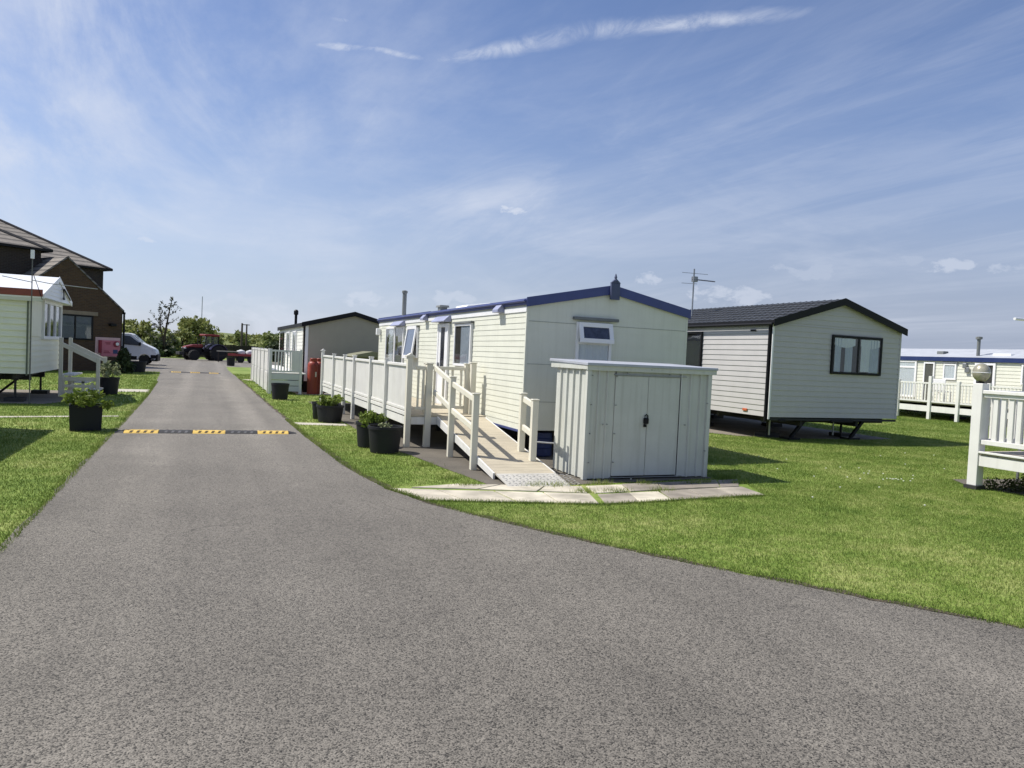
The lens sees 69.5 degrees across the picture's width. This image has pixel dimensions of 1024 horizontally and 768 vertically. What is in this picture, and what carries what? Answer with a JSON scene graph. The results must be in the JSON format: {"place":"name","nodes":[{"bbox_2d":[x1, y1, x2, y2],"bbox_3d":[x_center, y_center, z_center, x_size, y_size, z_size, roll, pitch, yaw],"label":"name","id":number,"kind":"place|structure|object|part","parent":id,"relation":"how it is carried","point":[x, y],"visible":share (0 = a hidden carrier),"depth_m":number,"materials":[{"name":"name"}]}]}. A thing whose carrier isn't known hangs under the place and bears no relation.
{"place":"outdoors","nodes":[
{"label":"outdoors","id":0,"kind":"place"},
{"bbox_2d":[0,416,109,416],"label":"path","id":1,"kind":"structure","parent":0,"point":[40,416],"depth_m":14.96,"materials":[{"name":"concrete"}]},
{"bbox_2d":[118,389,147,391],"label":"path","id":2,"kind":"structure","parent":0,"point":[132,390],"depth_m":24.04,"materials":[{"name":"concrete"}]},
{"bbox_2d":[144,332,278,346],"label":"hill","id":3,"kind":"structure","parent":0,"point":[227,342],"depth_m":103.11,"materials":[{"name":"green plant"}]},
{"bbox_2d":[141,327,274,346],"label":"bank scrub","id":4,"kind":"object","parent":3,"relation":"on","point":[229,338],"visible":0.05,"depth_m":101.71,"materials":[{"name":"green plant"}]},
{"bbox_2d":[295,422,345,425],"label":"path","id":5,"kind":"structure","parent":0,"point":[300,423],"depth_m":16.05,"materials":[{"name":"concrete"}]},
{"bbox_2d":[0,358,1023,767],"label":"road","id":6,"kind":"structure","parent":0,"point":[234,600],"depth_m":4.27,"materials":[{"name":"grey asphalt"}]},
{"bbox_2d":[122,333,159,363],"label":"van","id":7,"kind":"object","parent":6,"relation":"on","point":[139,349],"visible":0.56,"depth_m":49.14,"materials":[{"name":"white paint"}]},
{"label":"side window","id":8,"kind":"part","parent":7,"relation":"part of","materials":[{"name":"black glass"}]},
{"bbox_2d":[170,371,220,373],"bbox_3d":[-17.214,-0.625,40.089,2.600,0.044,0.340,2,2,-23],"label":"speed bump","id":9,"kind":"object","parent":6,"relation":"on","point":[195,372],"visible":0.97,"depth_m":39.98,"materials":[{"name":"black rubber"}]},
{"bbox_2d":[176,334,226,360],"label":"tractor","id":10,"kind":"object","parent":6,"relation":"on","point":[197,350],"visible":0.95,"depth_m":69.65,"materials":[{"name":"metal"}]},
{"bbox_2d":[115,429,295,433],"bbox_3d":[-5.575,0.875,13.592,3.080,0.044,0.340,2,2,-21],"label":"speed bump","id":11,"kind":"object","parent":6,"relation":"on","point":[206,431],"visible":1,"depth_m":13.48,"materials":[{"name":"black rubber"}]},
{"bbox_2d":[218,351,237,362],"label":"workbench","id":12,"kind":"object","parent":6,"relation":"on","point":[228,351],"visible":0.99,"depth_m":66.45,"materials":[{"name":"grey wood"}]},
{"bbox_2d":[226,357,234,365],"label":"planter","id":13,"kind":"object","parent":6,"relation":"on","point":[230,361],"visible":1,"depth_m":55.84,"materials":[{"name":"black plastic"}]},
{"bbox_2d":[216,353,250,362],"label":"flatbed trailer","id":14,"kind":"object","parent":6,"relation":"on","point":[240,358],"visible":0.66,"depth_m":66.93,"materials":[{"name":"red paint"}]},
{"bbox_2d":[237,350,245,353],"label":"sack","id":15,"kind":"object","parent":14,"relation":"on","point":[241,352],"visible":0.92,"depth_m":67.12,"materials":[{"name":"white plastic"}]},
{"bbox_2d":[0,356,1023,628],"bbox_3d":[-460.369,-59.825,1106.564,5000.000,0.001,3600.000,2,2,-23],"label":"ground","id":16,"kind":"structure","parent":0,"point":[642,530],"depth_m":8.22,"materials":[{"name":"green plant"}]},
{"bbox_2d":[0,389,67,403],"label":"concrete pad","id":17,"kind":"object","parent":16,"relation":"on","point":[52,396],"visible":0.5,"depth_m":19.74,"materials":[{"name":"grey concrete"}]},
{"bbox_2d":[0,273,71,401],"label":"caravan","id":18,"kind":"object","parent":17,"relation":"on","point":[15,310],"visible":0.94,"depth_m":18.27,"materials":[{"name":"white"}]},
{"bbox_2d":[41,300,62,339],"bbox_3d":[-12.627,-1.735,20.272,0.075,1.030,2.550,2,2,-23],"label":"window","id":19,"kind":"structure","parent":18,"relation":"in","point":[51,326],"depth_m":20.19,"materials":[{"name":"white plastic"}]},
{"bbox_2d":[58,337,106,396],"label":"entrance steps","id":20,"kind":"structure","parent":17,"relation":"on","point":[71,347],"depth_m":20.42,"materials":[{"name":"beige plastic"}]},
{"bbox_2d":[2,250,97,403],"bbox_3d":[-11.102,-1.337,17.732,1.956,3.660,0.126,1,2,-30],"label":"washing line mast","id":21,"kind":"object","parent":16,"relation":"on","point":[32,257],"visible":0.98,"depth_m":17.51,"materials":[{"name":"grey metal"}]},
{"bbox_2d":[0,219,125,370],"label":"brick house","id":22,"kind":"structure","parent":16,"relation":"on","point":[89,316],"depth_m":36.04,"materials":[{"name":"brown brick"}]},
{"bbox_2d":[62,314,93,339],"bbox_3d":[-21.265,-2.757,35.639,0.055,1.220,2.020,4,2,33],"label":"window","id":23,"kind":"structure","parent":22,"relation":"in","point":[77,327],"depth_m":35.87,"materials":[{"name":"black glass"}]},
{"bbox_2d":[95,337,119,356],"bbox_3d":[-20.292,-1.844,37.109,0.171,0.980,1.240,4,2,33],"label":"notice board","id":24,"kind":"object","parent":22,"relation":"attached to","point":[106,347],"visible":0.81,"depth_m":37.06,"materials":[{"name":"pink plastic"}]},
{"bbox_2d":[98,340,101,352],"bbox_3d":[-20.511,-1.871,36.748,0.118,0.640,0.115,4,2,33],"label":"side door","id":25,"kind":"structure","parent":24,"relation":"in","point":[99,341],"depth_m":36.72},
{"bbox_2d":[60,388,114,430],"bbox_3d":[-7.622,0.441,13.121,0.867,0.754,0.777,4,3,37],"label":"planter","id":26,"kind":"object","parent":16,"relation":"on","point":[85,410],"visible":1,"depth_m":12.98,"materials":[{"name":"black plastic"}]},
{"bbox_2d":[100,360,120,394],"bbox_3d":[-11.904,-0.196,21.833,0.636,0.999,0.786,1,2,-31],"label":"planter","id":27,"kind":"object","parent":16,"relation":"on","point":[109,385],"visible":0.93,"depth_m":21.68,"materials":[{"name":"black plastic"}]},
{"bbox_2d":[111,347,135,372],"bbox_3d":[-18.802,-1.091,35.710,1.186,1.408,0.839,2,2,-5],"label":"shrub","id":28,"kind":"object","parent":16,"relation":"on","point":[124,361],"visible":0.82,"depth_m":35.60,"materials":[{"name":"green plant"}]},
{"bbox_2d":[132,361,146,371],"bbox_3d":[-19.286,-0.892,37.802,1.071,0.550,1.071,3,2,0],"label":"planter","id":29,"kind":"object","parent":16,"relation":"on","point":[140,366],"visible":0.54,"depth_m":37.54,"materials":[{"name":"black plastic"}]},
{"bbox_2d":[122,319,159,345],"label":"bush","id":30,"kind":"object","parent":16,"relation":"on","point":[136,328],"visible":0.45,"depth_m":78.02,"materials":[{"name":"green plant"}]},
{"bbox_2d":[144,297,181,356],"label":"bare tree","id":31,"kind":"object","parent":16,"relation":"on","point":[159,327],"visible":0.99,"depth_m":75.86,"materials":[{"name":"brown plant"}]},
{"bbox_2d":[152,339,178,356],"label":"bush","id":32,"kind":"object","parent":16,"relation":"on","point":[168,350],"visible":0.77,"depth_m":75.80,"materials":[{"name":"green plant"}]},
{"bbox_2d":[148,331,182,356],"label":"bush","id":33,"kind":"object","parent":16,"relation":"on","point":[168,339],"visible":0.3,"depth_m":78.21,"materials":[{"name":"green plant"}]},
{"bbox_2d":[172,327,194,356],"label":"bush","id":34,"kind":"object","parent":16,"relation":"on","point":[186,334],"visible":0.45,"depth_m":80.37,"materials":[{"name":"green plant"}]},
{"bbox_2d":[177,315,223,345],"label":"tree","id":35,"kind":"object","parent":16,"relation":"on","point":[197,327],"visible":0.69,"depth_m":87.32,"materials":[{"name":"green plant"}]},
{"bbox_2d":[177,343,257,358],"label":"board fence","id":36,"kind":"object","parent":16,"relation":"on","point":[235,348],"visible":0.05,"depth_m":84.23,"materials":[{"name":"brown wood"}]},
{"bbox_2d":[229,332,250,348],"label":"bush","id":37,"kind":"object","parent":16,"relation":"on","point":[237,334],"visible":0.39,"depth_m":94.38,"materials":[{"name":"green plant"}]},
{"bbox_2d":[240,323,242,345],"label":"wooden pole","id":38,"kind":"object","parent":16,"relation":"on","point":[241,343],"visible":0.66,"depth_m":92.78,"materials":[{"name":"brown wood"}]},
{"bbox_2d":[243,324,247,349],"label":"wooden pole","id":39,"kind":"object","parent":16,"relation":"on","point":[246,334],"visible":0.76,"depth_m":93.02,"materials":[{"name":"brown wood"}]},
{"bbox_2d":[258,331,279,348],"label":"bush","id":40,"kind":"object","parent":16,"relation":"on","point":[267,339],"visible":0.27,"depth_m":82.55,"materials":[{"name":"green plant"}]},
{"bbox_2d":[264,341,278,361],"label":"bush","id":41,"kind":"object","parent":16,"relation":"on","point":[272,346],"visible":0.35,"depth_m":77.23,"materials":[{"name":"green plant"}]},
{"bbox_2d":[251,347,305,393],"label":"wooden deck","id":42,"kind":"structure","parent":16,"relation":"on","point":[264,371],"depth_m":25.80,"materials":[{"name":"white wood"}]},
{"bbox_2d":[271,383,289,399],"bbox_3d":[-7.221,0.227,22.982,0.556,0.500,0.556,4,3,39],"label":"planter","id":43,"kind":"object","parent":16,"relation":"on","point":[280,391],"visible":1,"depth_m":22.78,"materials":[{"name":"black plastic"}]},
{"bbox_2d":[291,388,329,394],"bbox_3d":[-7.618,0.274,28.080,1.600,0.001,4.400,2,2,-23],"label":"concrete pad","id":44,"kind":"object","parent":16,"relation":"on","point":[304,393],"visible":0.17,"depth_m":26.78,"materials":[{"name":"grey concrete"}]},
{"bbox_2d":[307,358,318,393],"bbox_3d":[-7.099,-0.276,26.308,0.380,1.285,0.390,2,2,-23],"label":"gas bottle","id":45,"kind":"object","parent":44,"relation":"on","point":[312,376],"visible":0.95,"depth_m":26.16,"materials":[{"name":"red paint"}]},
{"bbox_2d":[317,358,323,393],"bbox_3d":[-6.955,-0.282,26.638,0.380,1.285,0.390,2,2,-23],"label":"gas bottle","id":46,"kind":"object","parent":44,"relation":"on","point":[319,371],"visible":0.33,"depth_m":26.47,"materials":[{"name":"red paint"}]},
{"bbox_2d":[312,401,317,418],"bbox_3d":[-4.465,0.614,17.210,0.412,0.400,0.412,4,2,27],"label":"planter","id":47,"kind":"object","parent":16,"relation":"on","point":[314,410],"visible":0.29,"depth_m":17.06,"materials":[{"name":"black plastic"}]},
{"bbox_2d":[277,310,378,392],"bbox_3d":[-7.821,-1.547,32.232,3.844,3.314,9.844,2,2,-23],"label":"caravan","id":48,"kind":"object","parent":16,"relation":"on","point":[345,334],"visible":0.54,"depth_m":27.67,"materials":[{"name":"beige"}]},
{"bbox_2d":[279,332,284,365],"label":"window","id":49,"kind":"structure","parent":48,"relation":"in","point":[281,334],"depth_m":34.44,"materials":[{"name":"white plastic"}]},
{"bbox_2d":[286,332,290,354],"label":"window","id":50,"kind":"structure","parent":48,"relation":"in","point":[288,334],"depth_m":31.71,"materials":[{"name":"white plastic"}]},
{"bbox_2d":[291,331,296,360],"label":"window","id":51,"kind":"structure","parent":48,"relation":"in","point":[294,334],"depth_m":29.54,"materials":[{"name":"white plastic"}]},
{"bbox_2d":[316,394,344,422],"bbox_3d":[-4.092,0.531,16.614,0.618,0.643,0.814,2,2,-15],"label":"planter","id":52,"kind":"object","parent":16,"relation":"on","point":[329,410],"visible":1,"depth_m":16.40,"materials":[{"name":"black plastic"}]},
{"bbox_2d":[346,351,377,359],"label":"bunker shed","id":53,"kind":"structure","parent":16,"relation":"on","point":[364,354],"depth_m":25.22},
{"bbox_2d":[356,409,388,447],"bbox_3d":[-2.403,0.758,12.592,0.547,0.638,0.622,3,2,-3],"label":"planter","id":54,"kind":"object","parent":16,"relation":"on","point":[370,417],"visible":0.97,"depth_m":12.47,"materials":[{"name":"black plastic"}]},
{"bbox_2d":[368,422,402,453],"bbox_3d":[-2.073,0.865,12.037,0.566,0.495,0.566,1,3,-34],"label":"planter","id":55,"kind":"object","parent":16,"relation":"on","point":[384,438],"visible":1,"depth_m":11.83,"materials":[{"name":"black plastic"}]},
{"bbox_2d":[311,402,709,485],"bbox_3d":[-1.082,0.983,16.859,5.150,0.001,14.580,2,2,-23],"label":"concrete pad","id":56,"kind":"object","parent":16,"relation":"on","point":[436,452],"visible":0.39,"depth_m":12.04,"materials":[{"name":"grey concrete"}]},
{"bbox_2d":[320,349,485,446],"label":"wooden deck","id":57,"kind":"structure","parent":56,"relation":"on","point":[379,386],"depth_m":14.07,"materials":[{"name":"white wood"}]},
{"bbox_2d":[433,366,579,485],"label":"access ramp","id":58,"kind":"structure","parent":56,"relation":"on","point":[489,447],"depth_m":10.83,"materials":[{"name":"wood"}]},
{"bbox_2d":[376,274,690,450],"bbox_3d":[-0.498,-0.708,17.628,3.349,3.374,11.200,2,2,-23],"label":"caravan","id":59,"kind":"object","parent":56,"relation":"on","point":[511,348],"visible":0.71,"depth_m":12.81,"materials":[{"name":"beige paint"}]},
{"bbox_2d":[385,327,394,361],"bbox_3d":[-3.427,-0.726,20.685,0.050,1.730,1.050,2,2,-23],"label":"window","id":60,"kind":"structure","parent":59,"relation":"in","point":[389,340],"depth_m":20.70,"materials":[{"name":"clear glass"}]},
{"bbox_2d":[393,326,404,362],"bbox_3d":[-3.037,-0.674,19.749,0.050,1.730,0.940,2,2,-23],"label":"window","id":61,"kind":"structure","parent":59,"relation":"in","point":[399,335],"depth_m":19.75,"materials":[{"name":"white plastic"}]},
{"bbox_2d":[413,327,418,357],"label":"window","id":62,"kind":"structure","parent":59,"relation":"in","point":[415,351],"depth_m":18.03,"materials":[{"name":"white plastic"}]},
{"bbox_2d":[435,323,449,403],"bbox_3d":[-1.539,-0.412,16.103,0.079,1.810,0.780,2,2,-23],"label":"door","id":63,"kind":"structure","parent":59,"relation":"in","point":[443,330],"depth_m":16.09,"materials":[{"name":"white plastic"}]},
{"bbox_2d":[453,323,472,365],"bbox_3d":[-0.994,-0.788,14.866,0.050,0.860,1.040,2,2,-23],"label":"window","id":64,"kind":"structure","parent":59,"relation":"in","point":[463,333],"depth_m":14.85,"materials":[{"name":"white plastic"}]},
{"bbox_2d":[574,322,611,364],"bbox_3d":[1.370,-0.447,12.483,0.680,1.170,0.050,2,2,-23],"label":"window","id":65,"kind":"structure","parent":59,"relation":"in","point":[583,351],"depth_m":12.46,"materials":[{"name":"white plastic"}]},
{"bbox_2d":[536,431,552,456],"bbox_3d":[0.488,1.008,12.514,0.400,0.410,0.400,2,2,-23],"label":"barrel","id":66,"kind":"object","parent":56,"relation":"on","point":[544,449],"visible":0.65,"depth_m":12.34,"materials":[{"name":"blue plastic"}]},
{"bbox_2d":[550,358,717,479],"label":"metal shed","id":67,"kind":"structure","parent":56,"relation":"on","point":[620,418],"depth_m":10.52,"materials":[{"name":"grey metal"}]},
{"bbox_2d":[610,376,648,475],"bbox_3d":[1.662,0.594,10.418,0.537,1.410,0.022,2,2,-23],"label":"door","id":68,"kind":"structure","parent":67,"relation":"in","point":[631,392],"depth_m":10.40,"materials":[{"name":"grey metal"}]},
{"bbox_2d":[644,377,679,474],"bbox_3d":[2.161,0.609,10.626,0.532,1.410,0.024,2,2,-23],"label":"door","id":69,"kind":"structure","parent":67,"relation":"in","point":[663,392],"depth_m":10.61,"materials":[{"name":"grey metal"}]},
{"bbox_2d":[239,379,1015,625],"bbox_3d":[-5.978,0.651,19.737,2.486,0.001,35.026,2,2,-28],"label":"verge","id":70,"kind":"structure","parent":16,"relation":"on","point":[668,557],"depth_m":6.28,"materials":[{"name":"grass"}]},
{"bbox_2d":[630,447,944,505],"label":"daisies","id":71,"kind":"object","parent":16,"relation":"on","point":[859,478],"visible":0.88,"depth_m":11.44,"materials":[{"name":"white plant"}]},
{"bbox_2d":[709,416,888,439],"bbox_3d":[5.709,1.101,22.201,5.300,0.001,9.550,2,2,-23],"label":"concrete pad","id":72,"kind":"object","parent":16,"relation":"on","point":[730,425],"visible":0.5,"depth_m":19.94,"materials":[{"name":"grey concrete"}]},
{"bbox_2d":[686,298,907,439],"bbox_3d":[5.919,-0.590,22.070,4.292,3.404,9.844,2,2,-23],"label":"caravan","id":73,"kind":"object","parent":72,"relation":"on","point":[798,365],"visible":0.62,"depth_m":17.74,"materials":[{"name":"white"}]},
{"bbox_2d":[686,332,702,366],"bbox_3d":[4.782,-0.738,19.555,0.050,1.290,0.750,2,2,-23],"label":"window","id":74,"kind":"structure","parent":73,"relation":"in","point":[693,350],"depth_m":19.49,"materials":[{"name":"black glass"}]},
{"bbox_2d":[682,269,714,315],"bbox_3d":[5.337,-2.590,21.203,0.962,1.420,0.318,3,2,6],"label":"television aerial","id":75,"kind":"object","parent":73,"relation":"on","point":[694,278],"visible":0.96,"depth_m":21.20,"materials":[{"name":"grey metal"}]},
{"bbox_2d":[830,335,882,375],"bbox_3d":[8.329,-0.682,17.825,1.620,0.930,0.050,2,2,-23],"label":"window","id":76,"kind":"structure","parent":73,"relation":"in","point":[846,361],"depth_m":17.79,"materials":[{"name":"black glass"}]},
{"bbox_2d":[897,376,1021,424],"bbox_3d":[16.680,0.548,28.497,1.540,1.654,7.020,2,2,-23],"label":"railing","id":77,"kind":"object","parent":16,"relation":"on","point":[929,408],"depth_m":27.93,"materials":[{"name":"white plastic"}]},
{"bbox_2d":[932,379,950,401],"bbox_3d":[16.596,0.266,28.499,0.510,0.900,0.500,1,2,-33],"label":"patio chair","id":78,"kind":"object","parent":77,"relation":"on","point":[939,380],"visible":0.64,"depth_m":28.33,"materials":[{"name":"white plastic"}]},
{"bbox_2d":[899,336,1023,419],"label":"caravan","id":79,"kind":"object","parent":16,"relation":"on","point":[955,366],"visible":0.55,"depth_m":29.07,"materials":[{"name":"beige paint"}]},
{"bbox_2d":[899,360,916,396],"bbox_3d":[16.518,-0.234,30.988,0.050,1.530,1.000,2,2,-23],"label":"patio door","id":80,"kind":"structure","parent":79,"relation":"in","point":[908,368],"depth_m":30.85,"materials":[{"name":"white plastic"}]},
{"bbox_2d":[922,362,935,399],"bbox_3d":[16.926,-0.074,30.001,0.050,1.620,0.490,2,2,-23],"label":"door","id":81,"kind":"structure","parent":79,"relation":"in","point":[929,367],"depth_m":30.05,"materials":[{"name":"white plastic"}]},
{"bbox_2d":[942,364,956,379],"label":"window","id":82,"kind":"structure","parent":79,"relation":"in","point":[949,370],"depth_m":29.14,"materials":[{"name":"white plastic"}]},
{"bbox_2d":[974,363,995,389],"bbox_3d":[17.818,0.030,27.857,0.050,1.650,0.800,2,2,-23],"label":"door","id":83,"kind":"structure","parent":79,"relation":"in","point":[992,366],"depth_m":27.59,"materials":[{"name":"white plastic"}]},
{"bbox_2d":[1020,365,1023,384],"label":"window","id":84,"kind":"structure","parent":79,"relation":"in","point":[1022,368],"depth_m":26.55,"materials":[{"name":"white plastic"}]},
{"bbox_2d":[953,479,1023,494],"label":"concrete pad","id":85,"kind":"object","parent":16,"relation":"on","point":[963,481],"visible":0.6,"depth_m":11.62,"materials":[{"name":"grey concrete"}]},
{"bbox_2d":[963,383,1023,489],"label":"railing","id":86,"kind":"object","parent":85,"relation":"on","point":[980,458],"depth_m":10.85,"materials":[{"name":"white wood"}]},
{"bbox_2d":[972,363,990,383],"bbox_3d":[7.330,0.617,11.607,0.262,1.885,0.262,2,2,-23],"label":"globe lantern","id":87,"kind":"object","parent":86,"relation":"on","point":[981,372],"visible":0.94,"depth_m":11.50,"materials":[{"name":"clear plastic"}]},
{"bbox_2d":[982,473,1023,491],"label":"weeds","id":88,"kind":"object","parent":85,"relation":"on","point":[1011,486],"visible":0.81,"depth_m":10.99,"materials":[{"name":"green plant"}]},
{"bbox_2d":[1013,317,1023,480],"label":"television aerial","id":89,"kind":"object","parent":85,"relation":"on","point":[1018,319],"visible":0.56,"depth_m":12.04,"materials":[{"name":"grey metal"}]},
{"bbox_2d":[0,0,1023,349],"label":"sky","id":90,"kind":"structure","parent":0,"point":[264,161],"materials":[{"name":"blue"}]},
{"bbox_2d":[394,479,762,503],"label":"path","id":91,"kind":"structure","parent":0,"point":[711,488],"depth_m":9.16,"materials":[{"name":"concrete"}]}
]}

